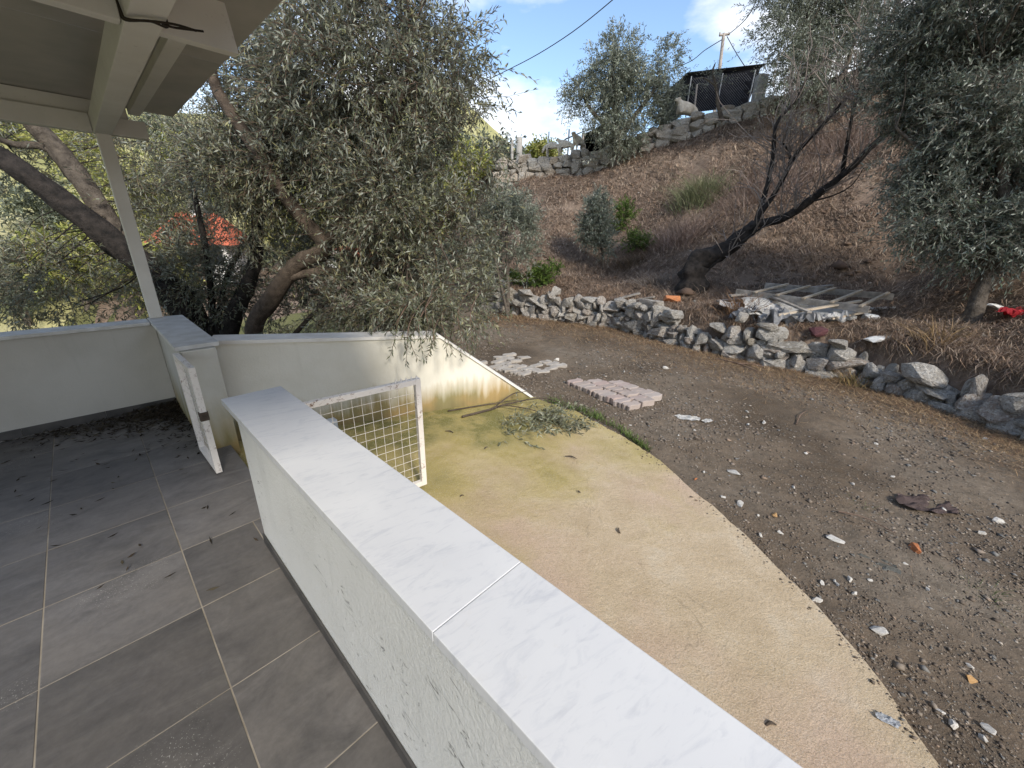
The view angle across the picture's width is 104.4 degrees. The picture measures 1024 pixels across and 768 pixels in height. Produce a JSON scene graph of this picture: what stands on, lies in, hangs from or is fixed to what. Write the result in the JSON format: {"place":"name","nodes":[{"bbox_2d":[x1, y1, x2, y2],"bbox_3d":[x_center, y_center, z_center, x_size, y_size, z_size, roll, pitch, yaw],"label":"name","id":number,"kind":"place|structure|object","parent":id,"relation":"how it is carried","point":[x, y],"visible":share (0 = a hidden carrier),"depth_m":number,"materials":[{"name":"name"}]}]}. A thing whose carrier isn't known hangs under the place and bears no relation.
{"place":"outdoors","nodes":[
{"label":"outdoors","id":0,"kind":"place"},
{"bbox_2d":[0,405,405,767],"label":"terrace floor","id":1,"kind":"structure","parent":0,"point":[142,661],"depth_m":1.66,"materials":[{"name":"tile"}]},
{"bbox_2d":[0,319,176,441],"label":"terrace wall","id":2,"kind":"structure","parent":1,"relation":"on","point":[52,378],"depth_m":3.29,"materials":[{"name":"paint"}]},
{"bbox_2d":[1,398,257,590],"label":"leaf litter","id":3,"kind":"object","parent":1,"relation":"on","point":[170,406],"visible":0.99,"depth_m":3.35,"materials":[{"name":"plant"}]},
{"bbox_2d":[147,315,240,454],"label":"return wall","id":4,"kind":"structure","parent":1,"relation":"on","point":[190,342],"depth_m":3.00,"materials":[{"name":"paint"}]},
{"bbox_2d":[0,0,281,317],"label":"porch canopy","id":5,"kind":"object","parent":4,"relation":"on","point":[96,67],"visible":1,"depth_m":2.28,"materials":[{"name":"white paint"}]},
{"bbox_2d":[115,0,203,32],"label":"wire","id":6,"kind":"object","parent":5,"relation":"attached to","point":[166,24],"visible":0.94,"depth_m":1.43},
{"bbox_2d":[172,353,222,472],"bbox_3d":[-2.157,0.196,2.722,0.473,0.750,0.048,18,26,39],"label":"gate leaf","id":7,"kind":"object","parent":1,"relation":"on","point":[210,454],"visible":1,"depth_m":2.67,"materials":[{"name":"white painted metal"}]},
{"bbox_2d":[221,386,802,767],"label":"parapet wall","id":8,"kind":"structure","parent":1,"relation":"on","point":[453,639],"depth_m":0.93,"materials":[{"name":"stone"}]},
{"bbox_2d":[65,304,357,333],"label":"valley ground","id":9,"kind":"structure","parent":0,"point":[293,317],"depth_m":15.72,"materials":[{"name":"green plant"}]},
{"bbox_2d":[2,219,111,310],"bbox_3d":[-23.479,-6.215,21.129,6.075,4.738,5.744,13,23,29],"label":"tree","id":10,"kind":"object","parent":9,"relation":"on","point":[62,227],"visible":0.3,"depth_m":20.50,"materials":[{"name":"green plant"}]},
{"bbox_2d":[0,112,235,332],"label":"olive tree","id":11,"kind":"object","parent":9,"relation":"on","point":[94,218],"visible":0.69,"depth_m":4.89,"materials":[{"name":"green plant"}]},
{"bbox_2d":[84,229,204,316],"bbox_3d":[-17.823,-5.352,19.399,4.750,4.477,4.245,16,25,36],"label":"tree","id":12,"kind":"object","parent":9,"relation":"on","point":[143,244],"visible":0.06,"depth_m":18.78,"materials":[{"name":"green plant"}]},
{"bbox_2d":[0,88,514,331],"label":"hills","id":13,"kind":"structure","parent":0,"point":[43,324],"depth_m":33.26,"materials":[{"name":"green plant"}]},
{"bbox_2d":[0,223,70,325],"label":"tree","id":14,"kind":"object","parent":13,"relation":"on","point":[34,290],"visible":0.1,"depth_m":21.40,"materials":[{"name":"green plant"}]},
{"bbox_2d":[0,121,70,149],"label":"tree","id":15,"kind":"object","parent":13,"relation":"on","point":[1,129],"visible":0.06,"depth_m":39.53,"materials":[{"name":"green plant"}]},
{"bbox_2d":[0,170,79,237],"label":"tree","id":16,"kind":"object","parent":13,"relation":"on","point":[34,205],"visible":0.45,"depth_m":26.87,"materials":[{"name":"green plant"}]},
{"bbox_2d":[13,124,130,179],"bbox_3d":[-38.487,-20.864,35.303,7.821,6.047,6.272,-6,21,-19],"label":"tree","id":17,"kind":"object","parent":13,"relation":"on","point":[63,137],"visible":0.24,"depth_m":34.35,"materials":[{"name":"green plant"}]},
{"bbox_2d":[64,147,183,237],"bbox_3d":[-26.532,-12.786,27.577,6.808,6.190,5.997,-6,21,-19],"label":"tree","id":18,"kind":"object","parent":13,"relation":"on","point":[102,183],"visible":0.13,"depth_m":26.74,"materials":[{"name":"green plant"}]},
{"bbox_2d":[127,104,197,161],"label":"tree","id":19,"kind":"object","parent":13,"relation":"on","point":[154,123],"visible":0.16,"depth_m":37.40,"materials":[{"name":"green plant"}]},
{"bbox_2d":[136,123,238,204],"bbox_3d":[-24.242,-16.051,30.692,6.454,7.079,6.006,-11,23,-30],"label":"tree","id":20,"kind":"object","parent":13,"relation":"on","point":[176,150],"visible":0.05,"depth_m":28.97,"materials":[{"name":"green plant"}]},
{"bbox_2d":[522,132,570,157],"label":"tree","id":21,"kind":"object","parent":13,"relation":"on","point":[535,146],"visible":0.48,"depth_m":29.11,"materials":[{"name":"green plant"}]},
{"bbox_2d":[81,223,458,322],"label":"hillside","id":22,"kind":"structure","parent":0,"point":[119,315],"depth_m":20.93,"materials":[{"name":"green plant"}]},
{"bbox_2d":[142,201,248,289],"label":"house","id":23,"kind":"structure","parent":22,"relation":"on","point":[224,243],"depth_m":21.72,"materials":[{"name":"red tile"}]},
{"bbox_2d":[236,189,306,258],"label":"tree","id":24,"kind":"object","parent":22,"relation":"on","point":[282,233],"visible":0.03,"depth_m":25.78,"materials":[{"name":"green plant"}]},
{"bbox_2d":[277,183,358,262],"bbox_3d":[-11.620,-9.973,24.370,5.393,6.160,5.137,19,27,40],"label":"tree","id":25,"kind":"object","parent":22,"relation":"on","point":[312,216],"visible":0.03,"depth_m":23.64,"materials":[{"name":"green plant"}]},
{"bbox_2d":[385,183,459,244],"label":"tree","id":26,"kind":"object","parent":22,"relation":"on","point":[438,230],"visible":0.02,"depth_m":19.92,"materials":[{"name":"green plant"}]},
{"bbox_2d":[410,232,478,275],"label":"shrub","id":27,"kind":"object","parent":22,"relation":"on","point":[437,250],"visible":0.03,"depth_m":13.78,"materials":[{"name":"green plant"}]},
{"bbox_2d":[402,116,491,190],"bbox_3d":[-4.413,-14.224,26.723,6.684,8.291,5.684,1,20,0],"label":"tree","id":28,"kind":"object","parent":22,"relation":"on","point":[461,133],"visible":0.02,"depth_m":25.77,"materials":[{"name":"green plant"}]},
{"bbox_2d":[429,125,493,210],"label":"tree","id":29,"kind":"object","parent":22,"relation":"on","point":[483,160],"visible":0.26,"depth_m":20.69,"materials":[{"name":"green plant"}]},
{"bbox_2d":[448,127,530,183],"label":"tree","id":30,"kind":"object","parent":22,"relation":"on","point":[505,146],"visible":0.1,"depth_m":23.19,"materials":[{"name":"green plant"}]},
{"bbox_2d":[713,32,729,111],"bbox_3d":[11.576,-17.120,22.404,0.604,4.450,0.197,1,20,0],"label":"utility pole","id":31,"kind":"object","parent":22,"relation":"on","point":[723,35],"visible":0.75,"depth_m":21.84,"materials":[{"name":"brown wood"}]},
{"bbox_2d":[478,0,612,84],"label":"power cable","id":32,"kind":"object","parent":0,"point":[557,41],"visible":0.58,"depth_m":16.30,"materials":[{"name":"metal"}]},
{"bbox_2d":[178,0,982,154],"label":"sky","id":33,"kind":"structure","parent":0,"point":[532,26],"materials":[{"name":"blue"}]},
{"bbox_2d":[564,124,612,151],"bbox_3d":[3.742,-11.878,18.949,2.507,2.231,3.127,5,20,10],"label":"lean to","id":34,"kind":"object","parent":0,"point":[590,144],"visible":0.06,"depth_m":18.20,"materials":[{"name":"black"}]},
{"bbox_2d":[239,397,939,767],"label":"concrete apron","id":35,"kind":"object","parent":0,"point":[677,579],"visible":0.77,"depth_m":2.16,"materials":[{"name":"beige concrete"}]},
{"bbox_2d":[303,375,426,486],"bbox_3d":[-0.891,0.400,2.443,0.755,0.808,0.036,-15,26,-37],"label":"gate leaf","id":36,"kind":"object","parent":35,"relation":"on","point":[415,382],"visible":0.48,"depth_m":2.49,"materials":[{"name":"white metal"}]},
{"bbox_2d":[212,331,532,440],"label":"garden wall","id":37,"kind":"structure","parent":35,"relation":"on","point":[303,367],"depth_m":3.62,"materials":[{"name":"white paint"}]},
{"bbox_2d":[448,391,599,449],"bbox_3d":[0.205,0.266,3.857,1.308,0.211,1.169,-10,23,-29],"label":"fallen branch","id":38,"kind":"object","parent":35,"relation":"on","point":[563,419],"visible":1,"depth_m":3.80,"materials":[{"name":"green plant"}]},
{"bbox_2d":[571,414,941,767],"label":"gravel crumbs","id":39,"kind":"object","parent":35,"relation":"on","point":[901,719],"visible":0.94,"depth_m":1.71,"materials":[{"name":"gravel"}]},
{"bbox_2d":[875,712,900,728],"bbox_3d":[1.401,1.249,1.479,0.075,0.014,0.038,14,24,32],"label":"plastic scrap","id":40,"kind":"object","parent":35,"relation":"on","point":[885,718],"visible":1,"depth_m":1.48,"materials":[{"name":"white plastic"}]},
{"bbox_2d":[472,62,879,190],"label":"crest plateau","id":41,"kind":"structure","parent":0,"point":[775,108],"depth_m":15.19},
{"bbox_2d":[661,63,765,122],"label":"animal shed","id":42,"kind":"structure","parent":41,"relation":"on","point":[741,70],"depth_m":14.45,"materials":[{"name":"black metal"}]},
{"bbox_2d":[685,70,755,117],"bbox_3d":[7.423,-10.364,14.199,2.102,1.320,0.050,6,21,13],"label":"chain link fence","id":43,"kind":"object","parent":41,"relation":"on","point":[721,90],"visible":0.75,"depth_m":14.16,"materials":[{"name":"metal"}]},
{"bbox_2d":[751,73,768,100],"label":"stone pillar","id":44,"kind":"structure","parent":41,"relation":"on","point":[756,83],"depth_m":13.42,"materials":[{"name":"grey concrete"}]},
{"bbox_2d":[349,304,1023,767],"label":"dirt road","id":45,"kind":"structure","parent":0,"point":[831,460],"depth_m":2.88,"materials":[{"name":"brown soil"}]},
{"bbox_2d":[109,0,538,367],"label":"olive tree","id":46,"kind":"object","parent":45,"relation":"on","point":[400,293],"visible":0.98,"depth_m":3.99,"materials":[{"name":"green plant"}]},
{"bbox_2d":[460,173,555,316],"bbox_3d":[-0.187,-3.060,9.167,2.337,3.300,1.776,1,20,0],"label":"olive shrub","id":47,"kind":"object","parent":45,"relation":"on","point":[521,216],"visible":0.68,"depth_m":8.87,"materials":[{"name":"green plant"}]},
{"bbox_2d":[584,386,602,395],"bbox_3d":[0.986,0.076,4.767,0.212,0.064,0.129,-11,22,-29],"label":"paver","id":48,"kind":"object","parent":45,"relation":"on","point":[589,390],"visible":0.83,"depth_m":4.73,"materials":[{"name":"concrete"}]},
{"bbox_2d":[544,395,652,451],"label":"green grass","id":49,"kind":"structure","parent":45,"relation":"on","point":[596,416],"depth_m":3.92,"materials":[{"name":"green plant"}]},
{"bbox_2d":[593,389,608,398],"bbox_3d":[1.062,0.116,4.671,0.205,0.064,0.130,-11,27,-31],"label":"paver","id":50,"kind":"object","parent":45,"relation":"on","point":[596,393],"visible":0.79,"depth_m":4.64,"materials":[{"name":"concrete"}]},
{"bbox_2d":[599,391,616,401],"bbox_3d":[1.113,0.144,4.600,0.212,0.064,0.129,-17,24,-39],"label":"paver","id":51,"kind":"object","parent":45,"relation":"on","point":[602,396],"visible":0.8,"depth_m":4.57,"materials":[{"name":"concrete"}]},
{"bbox_2d":[606,394,624,404],"bbox_3d":[1.180,0.169,4.514,0.212,0.064,0.129,-9,23,-34],"label":"paver","id":52,"kind":"object","parent":45,"relation":"on","point":[610,398],"visible":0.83,"depth_m":4.47,"materials":[{"name":"concrete"}]},
{"bbox_2d":[613,397,630,407],"bbox_3d":[1.235,0.205,4.441,0.212,0.064,0.129,-17,24,-38],"label":"paver","id":53,"kind":"object","parent":45,"relation":"on","point":[618,402],"visible":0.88,"depth_m":4.40,"materials":[{"name":"concrete"}]},
{"bbox_2d":[620,391,638,397],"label":"paver","id":54,"kind":"object","parent":45,"relation":"on","point":[630,394],"visible":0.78,"depth_m":4.56,"materials":[{"name":"concrete"}]},
{"bbox_2d":[622,400,640,411],"bbox_3d":[1.310,0.237,4.343,0.205,0.064,0.130,-15,28,-33],"label":"paver","id":55,"kind":"object","parent":45,"relation":"on","point":[631,405],"visible":1,"depth_m":4.30,"materials":[{"name":"concrete"}]},
{"bbox_2d":[635,397,654,406],"bbox_3d":[1.485,0.200,4.427,0.212,0.064,0.129,-9,19,-31],"label":"paver","id":56,"kind":"object","parent":45,"relation":"on","point":[646,401],"visible":0.9,"depth_m":4.38,"materials":[{"name":"concrete"}]},
{"bbox_2d":[644,392,661,400],"bbox_3d":[1.620,0.149,4.559,0.212,0.064,0.129,-14,26,-31],"label":"paver","id":57,"kind":"object","parent":45,"relation":"on","point":[656,396],"visible":0.81,"depth_m":4.53,"materials":[{"name":"concrete"}]},
{"bbox_2d":[675,414,699,419],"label":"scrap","id":58,"kind":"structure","parent":45,"relation":"on","point":[687,417],"depth_m":4.11,"materials":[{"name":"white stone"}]},
{"bbox_2d":[454,312,1023,494],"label":"straw verge","id":59,"kind":"structure","parent":45,"relation":"on","point":[870,393],"depth_m":5.03,"materials":[{"name":"brown plant"}]},
{"bbox_2d":[518,323,1023,766],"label":"road straw","id":60,"kind":"object","parent":45,"relation":"on","point":[863,560],"visible":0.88,"depth_m":2.22,"materials":[{"name":"brown plant"}]},
{"bbox_2d":[825,534,844,543],"bbox_3d":[1.993,0.958,2.445,0.101,0.020,0.063,8,23,15],"label":"stone","id":61,"kind":"object","parent":45,"relation":"on","point":[830,537],"visible":1,"depth_m":2.44,"materials":[{"name":"white stone"}]},
{"bbox_2d":[825,366,892,389],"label":"grass tuft","id":62,"kind":"object","parent":45,"relation":"on","point":[851,381],"visible":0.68,"depth_m":5.14,"materials":[{"name":"plant"}]},
{"bbox_2d":[853,553,900,574],"bbox_3d":[2.080,1.031,2.296,0.244,0.055,0.105,14,24,32],"label":"plastic film","id":63,"kind":"object","parent":45,"relation":"on","point":[885,567],"visible":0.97,"depth_m":2.25,"materials":[{"name":"grey plastic"}]},
{"bbox_2d":[869,626,888,635],"bbox_3d":[1.729,1.163,1.871,0.067,0.036,0.041,2,7,30],"label":"stone","id":64,"kind":"object","parent":45,"relation":"on","point":[880,630],"visible":1,"depth_m":1.86,"materials":[{"name":"white stone"}]},
{"bbox_2d":[908,542,921,553],"bbox_3d":[2.413,0.983,2.381,0.052,0.036,0.090,8,15,36],"label":"brick fragment","id":65,"kind":"object","parent":45,"relation":"on","point":[914,547],"visible":0.97,"depth_m":2.37,"materials":[{"name":"orange brick"}]},
{"bbox_2d":[896,493,958,513],"bbox_3d":[2.941,0.850,2.821,0.356,0.046,0.221,5,20,11],"label":"rubber mat","id":66,"kind":"object","parent":45,"relation":"on","point":[920,501],"visible":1,"depth_m":2.81,"materials":[{"name":"grey rubber"}]},
{"bbox_2d":[930,565,1022,636],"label":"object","id":67,"kind":"object","parent":45,"relation":"on","point":[993,594],"visible":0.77,"depth_m":2.10,"materials":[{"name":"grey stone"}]},
{"bbox_2d":[980,722,996,734],"bbox_3d":[1.800,1.303,1.499,0.029,0.024,0.043,-13,22,-13],"label":"stone","id":68,"kind":"object","parent":45,"relation":"on","point":[988,728],"visible":1,"depth_m":1.50,"materials":[{"name":"white stone"}]},
{"bbox_2d":[434,63,1023,400],"bbox_3d":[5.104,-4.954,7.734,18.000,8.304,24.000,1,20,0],"label":"hillside","id":69,"kind":"structure","parent":0,"point":[877,263],"depth_m":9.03,"materials":[{"name":"brown plant"}]},
{"bbox_2d":[501,267,526,286],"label":"green shrub","id":70,"kind":"object","parent":69,"relation":"on","point":[514,274],"visible":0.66,"depth_m":9.96,"materials":[{"name":"green plant"}]},
{"bbox_2d":[517,256,564,287],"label":"green shrub","id":71,"kind":"object","parent":69,"relation":"on","point":[544,273],"visible":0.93,"depth_m":9.50,"materials":[{"name":"green plant"}]},
{"bbox_2d":[565,182,621,269],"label":"olive sapling","id":72,"kind":"object","parent":69,"relation":"on","point":[592,217],"visible":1,"depth_m":10.08,"materials":[{"name":"green plant"}]},
{"bbox_2d":[585,250,662,274],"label":"dry bush","id":73,"kind":"object","parent":69,"relation":"on","point":[629,264],"visible":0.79,"depth_m":10.32,"materials":[{"name":"plant"}]},
{"bbox_2d":[609,193,642,230],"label":"green shrub","id":74,"kind":"object","parent":69,"relation":"on","point":[629,213],"visible":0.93,"depth_m":11.50,"materials":[{"name":"green plant"}]},
{"bbox_2d":[549,14,705,169],"bbox_3d":[4.081,-10.188,14.533,5.380,5.215,3.034,-4,21,-15],"label":"olive tree","id":75,"kind":"object","parent":69,"relation":"on","point":[615,93],"visible":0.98,"depth_m":14.04,"materials":[{"name":"green plant"}]},
{"bbox_2d":[492,95,776,189],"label":"crest wall","id":76,"kind":"structure","parent":69,"relation":"on","point":[674,131],"depth_m":14.89,"materials":[{"name":"stone"}]},
{"bbox_2d":[516,137,522,159],"bbox_3d":[0.311,-9.975,17.115,0.240,1.153,0.240,14,24,32],"label":"fence post","id":77,"kind":"object","parent":76,"relation":"on","point":[519,146],"visible":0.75,"depth_m":16.96,"materials":[{"name":"grey concrete"}]},
{"bbox_2d":[542,142,559,156],"bbox_3d":[1.667,-9.948,16.805,0.832,0.522,0.290,7,21,16],"label":"sheep","id":78,"kind":"object","parent":76,"relation":"on","point":[550,145],"visible":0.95,"depth_m":16.68},
{"bbox_2d":[556,138,572,154],"bbox_3d":[2.207,-9.935,16.601,0.853,0.661,0.285,12,23,27],"label":"sheep","id":79,"kind":"object","parent":76,"relation":"on","point":[563,144],"visible":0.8,"depth_m":16.50},
{"bbox_2d":[571,131,585,150],"bbox_3d":[2.719,-9.910,16.341,0.311,0.721,0.930,20,27,41],"label":"sheep","id":80,"kind":"object","parent":76,"relation":"on","point":[576,141],"visible":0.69,"depth_m":16.18},
{"bbox_2d":[675,97,697,116],"bbox_3d":[6.273,-9.980,14.285,1.032,0.485,0.431,-5,21,-16],"label":"sheep","id":81,"kind":"object","parent":76,"relation":"on","point":[686,108],"visible":0.82,"depth_m":14.15},
{"bbox_2d":[616,224,657,251],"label":"green shrub","id":82,"kind":"object","parent":69,"relation":"on","point":[635,237],"visible":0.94,"depth_m":10.59,"materials":[{"name":"green plant"}]},
{"bbox_2d":[623,268,678,293],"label":"dry bush","id":83,"kind":"object","parent":69,"relation":"on","point":[654,278],"visible":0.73,"depth_m":8.71,"materials":[{"name":"plant"}]},
{"bbox_2d":[641,157,751,217],"bbox_3d":[5.138,-5.572,11.297,3.826,1.732,3.300,6,21,12],"label":"broom bush","id":84,"kind":"object","parent":69,"relation":"on","point":[691,194],"visible":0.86,"depth_m":11.17,"materials":[{"name":"green leaf"}]},
{"bbox_2d":[607,201,804,260],"bbox_3d":[4.468,-3.999,10.232,5.840,1.733,5.836,1,20,0],"label":"dry bush","id":85,"kind":"object","parent":69,"relation":"on","point":[678,235],"visible":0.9,"depth_m":10.14,"materials":[{"name":"plant"}]},
{"bbox_2d":[694,60,737,122],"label":"scraggly tree","id":86,"kind":"object","parent":69,"relation":"on","point":[718,107],"visible":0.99,"depth_m":12.96,"materials":[{"name":"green plant"}]},
{"bbox_2d":[467,106,1023,363],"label":"hill clods","id":87,"kind":"object","parent":69,"relation":"on","point":[839,264],"visible":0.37,"depth_m":7.82,"materials":[{"name":"brown soil"}]},
{"bbox_2d":[729,301,768,319],"bbox_3d":[3.816,-1.144,6.432,0.629,0.287,0.422,1,-15,-18],"label":"plastic film","id":88,"kind":"object","parent":69,"relation":"on","point":[739,310],"visible":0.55,"depth_m":6.29,"materials":[{"name":"white plastic"}]},
{"bbox_2d":[479,281,1023,440],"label":"dry stone wall","id":89,"kind":"structure","parent":69,"relation":"on","point":[922,382],"depth_m":5.81,"materials":[{"name":"grey stone"}]},
{"bbox_2d":[663,295,680,302],"bbox_3d":[3.065,-1.624,7.611,0.312,0.162,0.200,-4,29,2],"label":"clay block","id":90,"kind":"object","parent":89,"relation":"on","point":[671,299],"depth_m":7.53,"materials":[{"name":"orange brick"}]},
{"bbox_2d":[702,285,806,321],"bbox_3d":[3.837,-1.157,6.287,1.961,0.709,2.055,1,20,0],"label":"grass tuft","id":91,"kind":"object","parent":69,"relation":"on","point":[735,307],"visible":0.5,"depth_m":6.46,"materials":[{"name":"plant"}]},
{"bbox_2d":[636,131,887,233],"bbox_3d":[6.513,-5.320,10.590,8.374,2.807,9.438,1,20,0],"label":"dry bush","id":92,"kind":"object","parent":69,"relation":"on","point":[749,180],"visible":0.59,"depth_m":10.12,"materials":[{"name":"plant"}]},
{"bbox_2d":[752,307,815,326],"bbox_3d":[4.158,-0.971,6.051,0.772,0.393,0.418,5,-14,11],"label":"plastic film","id":93,"kind":"object","parent":69,"relation":"on","point":[773,316],"visible":0.69,"depth_m":5.94,"materials":[{"name":"white plastic"}]},
{"bbox_2d":[674,0,910,294],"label":"bare tree","id":94,"kind":"object","parent":69,"relation":"on","point":[699,265],"visible":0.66,"depth_m":7.04,"materials":[{"name":"brown plant"}]},
{"bbox_2d":[742,297,856,319],"bbox_3d":[4.478,-1.187,6.262,1.638,0.089,0.690,6,38,13],"label":"white sheet","id":95,"kind":"object","parent":69,"relation":"on","point":[822,312],"visible":0.33,"depth_m":6.32,"materials":[{"name":"plastic"}]},
{"bbox_2d":[765,292,811,312],"bbox_3d":[4.296,-1.325,6.320,0.070,0.028,1.258,0,27,-3],"label":"board","id":96,"kind":"object","parent":95,"relation":"on","point":[793,305],"visible":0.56,"depth_m":6.08,"materials":[{"name":"grey wood"}]},
{"bbox_2d":[735,283,894,312],"bbox_3d":[4.964,-1.484,6.593,1.216,0.269,1.960,-17,27,-41],"label":"wooden ladder","id":97,"kind":"object","parent":95,"relation":"on","point":[844,294],"visible":0.96,"depth_m":6.42,"materials":[{"name":"grey wood"}]},
{"bbox_2d":[729,284,833,296],"bbox_3d":[4.703,-1.632,6.927,1.918,0.029,0.090,-7,21,-5],"label":"board","id":98,"kind":"object","parent":97,"relation":"on","point":[783,290],"visible":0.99,"depth_m":6.89,"materials":[{"name":"grey wood"}]},
{"bbox_2d":[778,300,862,315],"bbox_3d":[4.610,-1.143,5.952,1.294,0.030,0.061,-10,21,-2],"label":"board","id":99,"kind":"object","parent":95,"relation":"on","point":[823,307],"visible":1,"depth_m":5.93,"materials":[{"name":"beige wood"}]},
{"bbox_2d":[727,0,902,138],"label":"olive tree","id":100,"kind":"object","parent":69,"relation":"on","point":[796,11],"visible":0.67,"depth_m":10.92,"materials":[{"name":"green plant"}]},
{"bbox_2d":[809,326,828,336],"bbox_3d":[4.374,-0.749,5.670,0.200,0.130,0.193,1,20,0],"label":"stone","id":101,"kind":"object","parent":69,"relation":"on","point":[818,331],"visible":1,"depth_m":5.61,"materials":[{"name":"red stone"}]},
{"bbox_2d":[814,310,850,322],"bbox_3d":[4.737,-0.997,5.962,0.702,0.214,0.275,3,-3,5],"label":"plastic film","id":102,"kind":"object","parent":69,"relation":"on","point":[819,317],"visible":0.66,"depth_m":5.87,"materials":[{"name":"white plastic"}]},
{"bbox_2d":[719,79,1006,164],"bbox_3d":[9.033,-7.118,10.475,6.760,3.103,7.540,1,20,0],"label":"dry bush","id":103,"kind":"object","parent":69,"relation":"on","point":[856,135],"visible":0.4,"depth_m":10.65,"materials":[{"name":"plant"}]},
{"bbox_2d":[864,334,888,342],"bbox_3d":[4.874,-0.612,5.255,0.468,0.063,0.181,-9,26,-17],"label":"stone slab","id":104,"kind":"object","parent":69,"relation":"on","point":[881,338],"depth_m":5.17,"materials":[{"name":"white stone"}]},
{"bbox_2d":[826,0,1023,324],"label":"olive tree","id":105,"kind":"object","parent":69,"relation":"on","point":[947,66],"visible":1,"depth_m":4.84,"materials":[{"name":"green plant"}]},
{"bbox_2d":[871,315,1006,354],"bbox_3d":[5.145,-0.629,4.920,1.385,0.539,1.342,-7,21,-20],"label":"grass tuft","id":106,"kind":"object","parent":69,"relation":"on","point":[943,334],"visible":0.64,"depth_m":4.78,"materials":[{"name":"plant"}]},
{"bbox_2d":[996,306,1023,316],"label":"red cloth","id":107,"kind":"object","parent":69,"relation":"on","point":[1012,312],"visible":0.99,"depth_m":4.72,"materials":[{"name":"red fabric"}]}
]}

